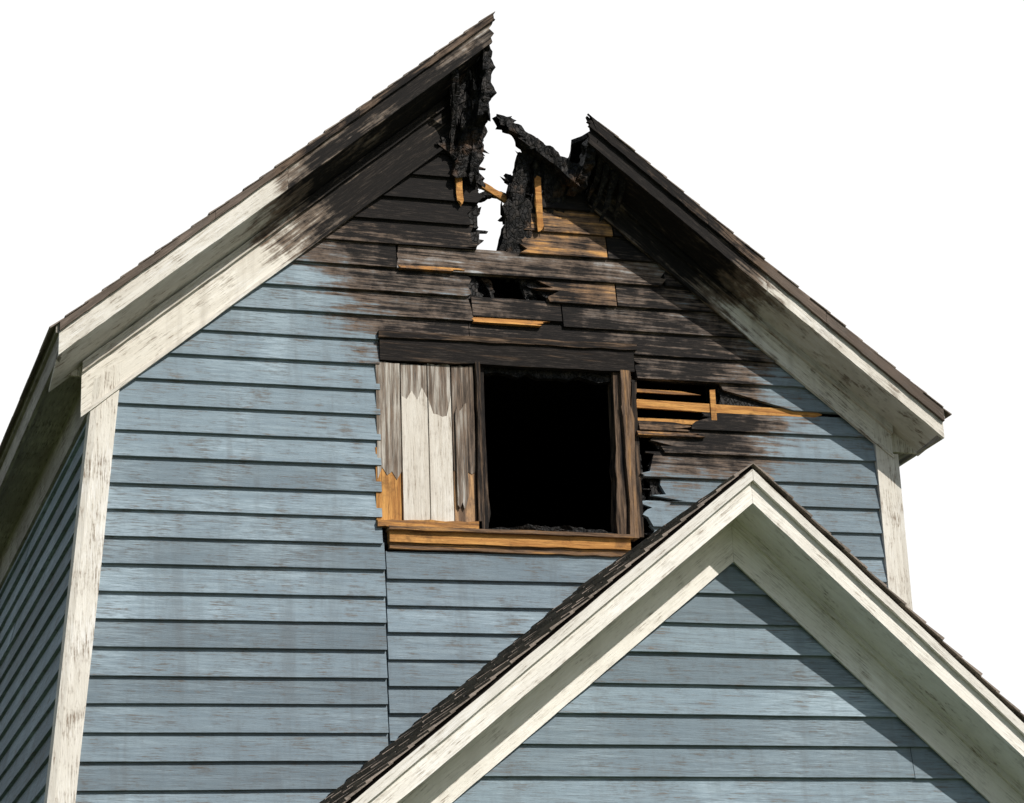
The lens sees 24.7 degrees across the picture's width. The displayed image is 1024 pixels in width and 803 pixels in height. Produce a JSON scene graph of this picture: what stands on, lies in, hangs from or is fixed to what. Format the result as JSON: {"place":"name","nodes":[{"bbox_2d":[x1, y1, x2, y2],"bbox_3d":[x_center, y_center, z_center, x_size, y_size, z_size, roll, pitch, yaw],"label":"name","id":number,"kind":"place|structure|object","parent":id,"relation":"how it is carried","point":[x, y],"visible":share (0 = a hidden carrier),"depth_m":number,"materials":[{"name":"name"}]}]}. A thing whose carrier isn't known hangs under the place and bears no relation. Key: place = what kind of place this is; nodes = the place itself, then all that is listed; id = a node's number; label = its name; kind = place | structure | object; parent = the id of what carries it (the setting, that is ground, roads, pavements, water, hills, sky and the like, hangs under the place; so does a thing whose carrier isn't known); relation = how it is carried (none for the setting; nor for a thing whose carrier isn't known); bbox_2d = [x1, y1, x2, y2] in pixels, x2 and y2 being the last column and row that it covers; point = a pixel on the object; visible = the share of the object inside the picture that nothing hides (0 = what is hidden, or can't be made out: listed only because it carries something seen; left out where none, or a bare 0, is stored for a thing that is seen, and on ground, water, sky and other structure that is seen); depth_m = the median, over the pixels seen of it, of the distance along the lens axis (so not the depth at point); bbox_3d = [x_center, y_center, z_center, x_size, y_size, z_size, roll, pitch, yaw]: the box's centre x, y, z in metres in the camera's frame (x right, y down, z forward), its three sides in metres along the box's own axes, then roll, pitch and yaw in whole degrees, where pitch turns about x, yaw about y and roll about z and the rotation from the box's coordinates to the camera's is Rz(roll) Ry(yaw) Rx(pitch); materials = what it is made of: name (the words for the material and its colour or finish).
{"place":"outdoors","nodes":[
{"label":"outdoors","id":0,"kind":"place"},
{"bbox_2d":[0,0,1023,713],"label":"sky","id":1,"kind":"structure","parent":0,"point":[871,152],"materials":[{"name":"white"}]},
{"bbox_2d":[345,466,749,802],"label":"wing roof deck","id":2,"kind":"structure","parent":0,"point":[525,654],"depth_m":12.29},
{"bbox_2d":[750,466,1023,722],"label":"wing roof deck","id":3,"kind":"structure","parent":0,"point":[751,468],"depth_m":13.05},
{"label":"ground","id":4,"kind":"structure","parent":0,"visible":0},
{"bbox_2d":[0,423,85,802],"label":"side siding","id":5,"kind":"object","parent":4,"relation":"on","point":[33,594],"visible":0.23,"depth_m":15.46,"materials":[{"name":"wood"}]},
{"bbox_2d":[0,323,944,589],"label":"eaves","id":6,"kind":"object","parent":5,"relation":"on","point":[44,435],"visible":0.57,"depth_m":15.88,"materials":[{"name":"white wood"}]},
{"bbox_2d":[68,366,916,453],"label":"eave returns","id":7,"kind":"object","parent":6,"relation":"attached to","point":[899,445],"visible":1,"depth_m":16.29,"materials":[{"name":"white wood"}]},
{"bbox_2d":[76,143,886,802],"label":"front siding","id":8,"kind":"object","parent":4,"relation":"on","point":[266,599],"visible":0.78,"depth_m":14.76,"materials":[{"name":"blue wood"}]},
{"bbox_2d":[375,361,476,521],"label":"window side boards","id":9,"kind":"object","parent":8,"relation":"attached to","point":[425,423],"depth_m":15.11,"materials":[{"name":"white wood"}]},
{"bbox_2d":[44,362,912,802],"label":"corner boards","id":10,"kind":"object","parent":8,"relation":"attached to","point":[78,628],"visible":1,"depth_m":14.18,"materials":[{"name":"white wood"}]},
{"bbox_2d":[376,330,636,556],"bbox_3d":[-0.005,0.269,15.294,1.835,1.520,0.093,5,-20,-18],"label":"window header and sill","id":11,"kind":"object","parent":8,"relation":"attached to","point":[458,350],"visible":0.99,"depth_m":15.27,"materials":[{"name":"brown wood"}]},
{"bbox_2d":[483,367,615,533],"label":"burnt window remains","id":12,"kind":"object","parent":11,"relation":"attached to","point":[568,376],"visible":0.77,"depth_m":15.57,"materials":[{"name":"black wood"}]},
{"bbox_2d":[473,362,643,541],"bbox_3d":[0.296,0.338,15.450,1.167,1.190,0.150,5,-20,-18],"label":"window casing","id":13,"kind":"object","parent":8,"relation":"attached to","point":[626,501],"depth_m":15.48,"materials":[{"name":"brown wood"}]},
{"bbox_2d":[382,45,841,546],"bbox_3d":[-1.148,0.370,18.685,5.608,3.685,7.516,5,-20,-18],"label":"charred framing","id":14,"kind":"object","parent":8,"relation":"on","point":[562,177],"visible":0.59,"depth_m":15.88,"materials":[{"name":"black wood"}]},
{"bbox_2d":[49,51,481,417],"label":"rake soffit and frieze","id":15,"kind":"structure","parent":14,"relation":"attached to","point":[157,322],"depth_m":15.11,"materials":[{"name":"white wood"}]},
{"bbox_2d":[488,120,589,300],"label":"roof deck","id":16,"kind":"structure","parent":14,"relation":"on","point":[510,289],"depth_m":18.09,"materials":[{"name":"brown wood"}]},
{"bbox_2d":[0,12,494,455],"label":"roof shingles","id":17,"kind":"object","parent":16,"relation":"on","point":[30,378],"visible":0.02,"depth_m":15.02,"materials":[{"name":"concrete"}]},
{"bbox_2d":[58,22,493,355],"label":"rake fascia","id":18,"kind":"structure","parent":16,"relation":"attached to","point":[170,263],"depth_m":14.95,"materials":[{"name":"white wood"}]},
{"bbox_2d":[59,14,494,330],"bbox_3d":[-1.429,-1.530,15.049,2.868,2.564,0.024,5,-20,-18],"label":"rake moulding","id":19,"kind":"object","parent":18,"relation":"attached to","point":[209,219],"visible":1,"depth_m":14.96,"materials":[{"name":"wood"}]},
{"bbox_2d":[585,116,943,438],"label":"rake fascia","id":20,"kind":"structure","parent":16,"relation":"attached to","point":[707,235],"depth_m":15.95,"materials":[{"name":"white wood"}]},
{"bbox_2d":[586,114,944,421],"bbox_3d":[1.731,-0.909,15.969,2.520,2.017,0.024,5,-20,-18],"label":"rake moulding","id":21,"kind":"object","parent":20,"relation":"attached to","point":[764,266],"visible":1,"depth_m":15.96,"materials":[{"name":"wood"}]},
{"bbox_2d":[598,121,951,418],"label":"roof shingles","id":22,"kind":"object","parent":16,"relation":"on","point":[947,414],"depth_m":15.98,"materials":[{"name":"concrete"}]},
{"bbox_2d":[578,152,936,458],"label":"rake soffit and frieze","id":23,"kind":"structure","parent":14,"relation":"attached to","point":[750,310],"depth_m":16.14,"materials":[{"name":"wood"}]},
{"bbox_2d":[455,176,821,424],"bbox_3d":[0.872,-0.726,16.008,2.633,1.845,0.111,5,-20,-18],"label":"exposed lath and studs","id":24,"kind":"object","parent":8,"relation":"attached to","point":[713,408],"visible":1,"depth_m":15.89,"materials":[{"name":"brown wood"}]},
{"bbox_2d":[452,563,988,802],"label":"wing siding","id":25,"kind":"object","parent":4,"relation":"on","point":[732,683],"visible":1,"depth_m":12.88,"materials":[{"name":"blue wood"}]},
{"bbox_2d":[319,464,751,802],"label":"wing shingles","id":26,"kind":"object","parent":25,"relation":"on","point":[430,721],"visible":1,"depth_m":12.99,"materials":[{"name":"concrete"}]},
{"bbox_2d":[352,470,752,802],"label":"wing rake trim","id":27,"kind":"structure","parent":25,"relation":"attached to","point":[483,734],"depth_m":12.46,"materials":[{"name":"white wood"}]},
{"bbox_2d":[731,469,1023,802],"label":"wing rake trim","id":28,"kind":"structure","parent":25,"relation":"attached to","point":[850,616],"depth_m":13.16,"materials":[{"name":"white wood"}]},
{"bbox_2d":[751,463,1023,721],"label":"wing shingles","id":29,"kind":"object","parent":25,"relation":"on","point":[899,601],"visible":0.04,"depth_m":13.03,"materials":[{"name":"concrete"}]}
]}

